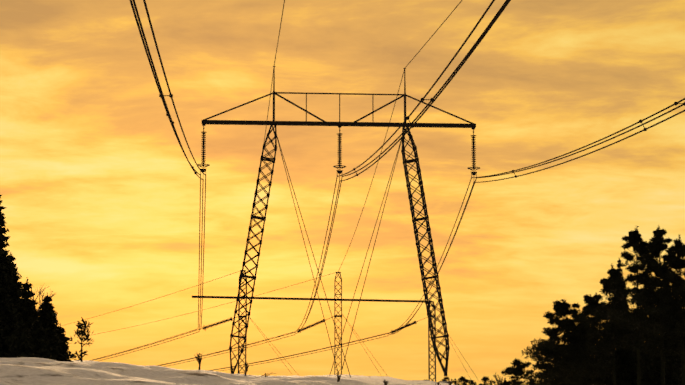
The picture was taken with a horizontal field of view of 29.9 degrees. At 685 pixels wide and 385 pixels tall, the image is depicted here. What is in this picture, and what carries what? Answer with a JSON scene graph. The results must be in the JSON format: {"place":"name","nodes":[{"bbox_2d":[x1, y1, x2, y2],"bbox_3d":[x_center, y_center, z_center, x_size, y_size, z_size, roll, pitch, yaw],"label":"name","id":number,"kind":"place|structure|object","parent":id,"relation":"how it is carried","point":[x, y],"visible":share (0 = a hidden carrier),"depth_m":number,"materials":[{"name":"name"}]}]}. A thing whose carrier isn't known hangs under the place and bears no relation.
{"place":"outdoors","nodes":[
{"label":"outdoors","id":0,"kind":"place"},
{"bbox_2d":[0,357,453,384],"bbox_3d":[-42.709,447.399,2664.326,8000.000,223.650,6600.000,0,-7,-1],"label":"snow ground","id":1,"kind":"structure","parent":0,"point":[28,371],"depth_m":27.77,"materials":[{"name":"white snow"}]},
{"bbox_2d":[0,195,22,321],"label":"spruce","id":2,"kind":"object","parent":1,"relation":"on","point":[8,282],"visible":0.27,"depth_m":94.07,"materials":[{"name":"plant"}]},
{"bbox_2d":[8,252,21,305],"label":"spruce","id":3,"kind":"object","parent":1,"relation":"on","point":[13,259],"visible":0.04,"depth_m":99.40,"materials":[{"name":"plant"}]},
{"bbox_2d":[15,279,53,353],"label":"spruce","id":4,"kind":"object","parent":1,"relation":"on","point":[27,312],"visible":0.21,"depth_m":90.91,"materials":[{"name":"black plant"}]},
{"bbox_2d":[21,287,55,311],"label":"birch","id":5,"kind":"object","parent":1,"relation":"on","point":[40,293],"visible":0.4,"depth_m":119.69,"materials":[{"name":"brown plant"}]},
{"bbox_2d":[27,319,54,359],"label":"spruce","id":6,"kind":"object","parent":1,"relation":"on","point":[37,333],"visible":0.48,"depth_m":86.57,"materials":[{"name":"plant"}]},
{"bbox_2d":[39,292,66,361],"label":"spruce","id":7,"kind":"object","parent":1,"relation":"on","point":[48,314],"visible":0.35,"depth_m":95.70,"materials":[{"name":"plant"}]},
{"bbox_2d":[53,323,72,361],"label":"spruce","id":8,"kind":"object","parent":1,"relation":"on","point":[63,344],"visible":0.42,"depth_m":98.60,"materials":[{"name":"black plant"}]},
{"bbox_2d":[66,317,93,361],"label":"tree","id":9,"kind":"object","parent":1,"relation":"on","point":[81,332],"visible":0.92,"depth_m":86.89,"materials":[{"name":"black plant"}]},
{"bbox_2d":[194,353,202,369],"bbox_3d":[-3.356,3.957,30.012,0.226,0.487,0.278,0,-7,-1],"label":"shrub","id":10,"kind":"object","parent":1,"relation":"on","point":[198,358],"visible":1,"depth_m":30.01,"materials":[{"name":"brown plant"}]},
{"bbox_2d":[192,270,479,381],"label":"masts","id":11,"kind":"object","parent":1,"relation":"on","point":[316,323],"visible":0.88,"depth_m":190.05,"materials":[{"name":"metal"}]},
{"bbox_2d":[62,0,684,377],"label":"power lines","id":12,"kind":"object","parent":11,"relation":"on","point":[469,53],"depth_m":96.18,"materials":[{"name":"metal"}]},
{"bbox_2d":[197,66,479,375],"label":"pylon","id":13,"kind":"object","parent":1,"relation":"on","point":[339,124],"visible":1,"depth_m":116.11,"materials":[{"name":"metal"}]},
{"bbox_2d":[456,376,469,384],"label":"pine","id":14,"kind":"object","parent":1,"relation":"on","point":[463,379],"visible":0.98,"depth_m":287.48,"materials":[{"name":"plant"}]},
{"bbox_2d":[479,376,495,384],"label":"pine","id":15,"kind":"object","parent":1,"relation":"on","point":[485,379],"visible":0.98,"depth_m":313.50,"materials":[{"name":"black plant"}]},
{"bbox_2d":[492,373,502,384],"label":"shrub","id":16,"kind":"object","parent":1,"relation":"on","point":[498,380],"visible":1,"depth_m":39.49,"materials":[{"name":"black plant"}]},
{"bbox_2d":[499,358,534,384],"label":"pine","id":17,"kind":"object","parent":1,"relation":"on","point":[517,371],"visible":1,"depth_m":148.35,"materials":[{"name":"plant"}]},
{"bbox_2d":[519,341,569,384],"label":"tree","id":18,"kind":"object","parent":1,"relation":"on","point":[536,376],"visible":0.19,"depth_m":188.27,"materials":[{"name":"black plant"}]},
{"bbox_2d":[532,335,571,384],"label":"tree","id":19,"kind":"object","parent":1,"relation":"on","point":[544,367],"visible":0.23,"depth_m":156.00,"materials":[{"name":"plant"}]},
{"bbox_2d":[521,299,617,384],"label":"pine","id":20,"kind":"object","parent":1,"relation":"on","point":[562,309],"visible":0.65,"depth_m":148.50,"materials":[{"name":"black plant"}]},
{"bbox_2d":[546,309,602,384],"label":"pine","id":21,"kind":"object","parent":1,"relation":"on","point":[579,362],"visible":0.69,"depth_m":144.77,"materials":[{"name":"black plant"}]},
{"bbox_2d":[566,322,589,384],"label":"pine","id":22,"kind":"object","parent":1,"relation":"on","point":[574,380],"visible":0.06,"depth_m":177.35,"materials":[{"name":"plant"}]},
{"bbox_2d":[559,294,608,384],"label":"pine","id":23,"kind":"object","parent":1,"relation":"on","point":[590,300],"visible":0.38,"depth_m":155.14,"materials":[{"name":"plant"}]},
{"bbox_2d":[587,292,610,359],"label":"pine","id":24,"kind":"object","parent":1,"relation":"on","point":[597,297],"visible":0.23,"depth_m":171.07,"materials":[{"name":"plant"}]},
{"bbox_2d":[573,264,644,384],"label":"pine","id":25,"kind":"object","parent":1,"relation":"on","point":[610,338],"visible":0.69,"depth_m":138.78,"materials":[{"name":"plant"}]},
{"bbox_2d":[595,296,640,357],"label":"pine","id":26,"kind":"object","parent":1,"relation":"on","point":[599,327],"visible":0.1,"depth_m":193.79,"materials":[{"name":"plant"}]},
{"bbox_2d":[602,258,636,384],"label":"spruce","id":27,"kind":"object","parent":1,"relation":"on","point":[623,363],"visible":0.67,"depth_m":148.31,"materials":[{"name":"plant"}]},
{"bbox_2d":[602,255,672,355],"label":"pine","id":28,"kind":"object","parent":1,"relation":"on","point":[629,300],"visible":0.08,"depth_m":149.67,"materials":[{"name":"plant"}]},
{"bbox_2d":[599,226,683,384],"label":"pine","id":29,"kind":"object","parent":1,"relation":"on","point":[634,239],"visible":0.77,"depth_m":125.49,"materials":[{"name":"plant"}]},
{"bbox_2d":[630,273,659,379],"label":"pine","id":30,"kind":"object","parent":1,"relation":"on","point":[648,344],"visible":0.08,"depth_m":177.59,"materials":[{"name":"black plant"}]},
{"bbox_2d":[611,226,684,384],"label":"pine","id":31,"kind":"object","parent":1,"relation":"on","point":[657,245],"visible":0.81,"depth_m":121.42,"materials":[{"name":"black plant"}]},
{"bbox_2d":[636,235,684,384],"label":"pine","id":32,"kind":"object","parent":1,"relation":"on","point":[678,248],"visible":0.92,"depth_m":118.47,"materials":[{"name":"black plant"}]},
{"bbox_2d":[650,259,681,384],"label":"tree","id":33,"kind":"object","parent":1,"relation":"on","point":[657,359],"visible":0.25,"depth_m":144.81,"materials":[{"name":"plant"}]},
{"bbox_2d":[667,256,684,343],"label":"pine","id":34,"kind":"object","parent":1,"relation":"on","point":[681,293],"visible":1,"depth_m":116.84,"materials":[{"name":"plant"}]},
{"bbox_2d":[0,0,684,384],"label":"sky","id":35,"kind":"structure","parent":0,"point":[100,193],"materials":[{"name":"orange"}]}
]}

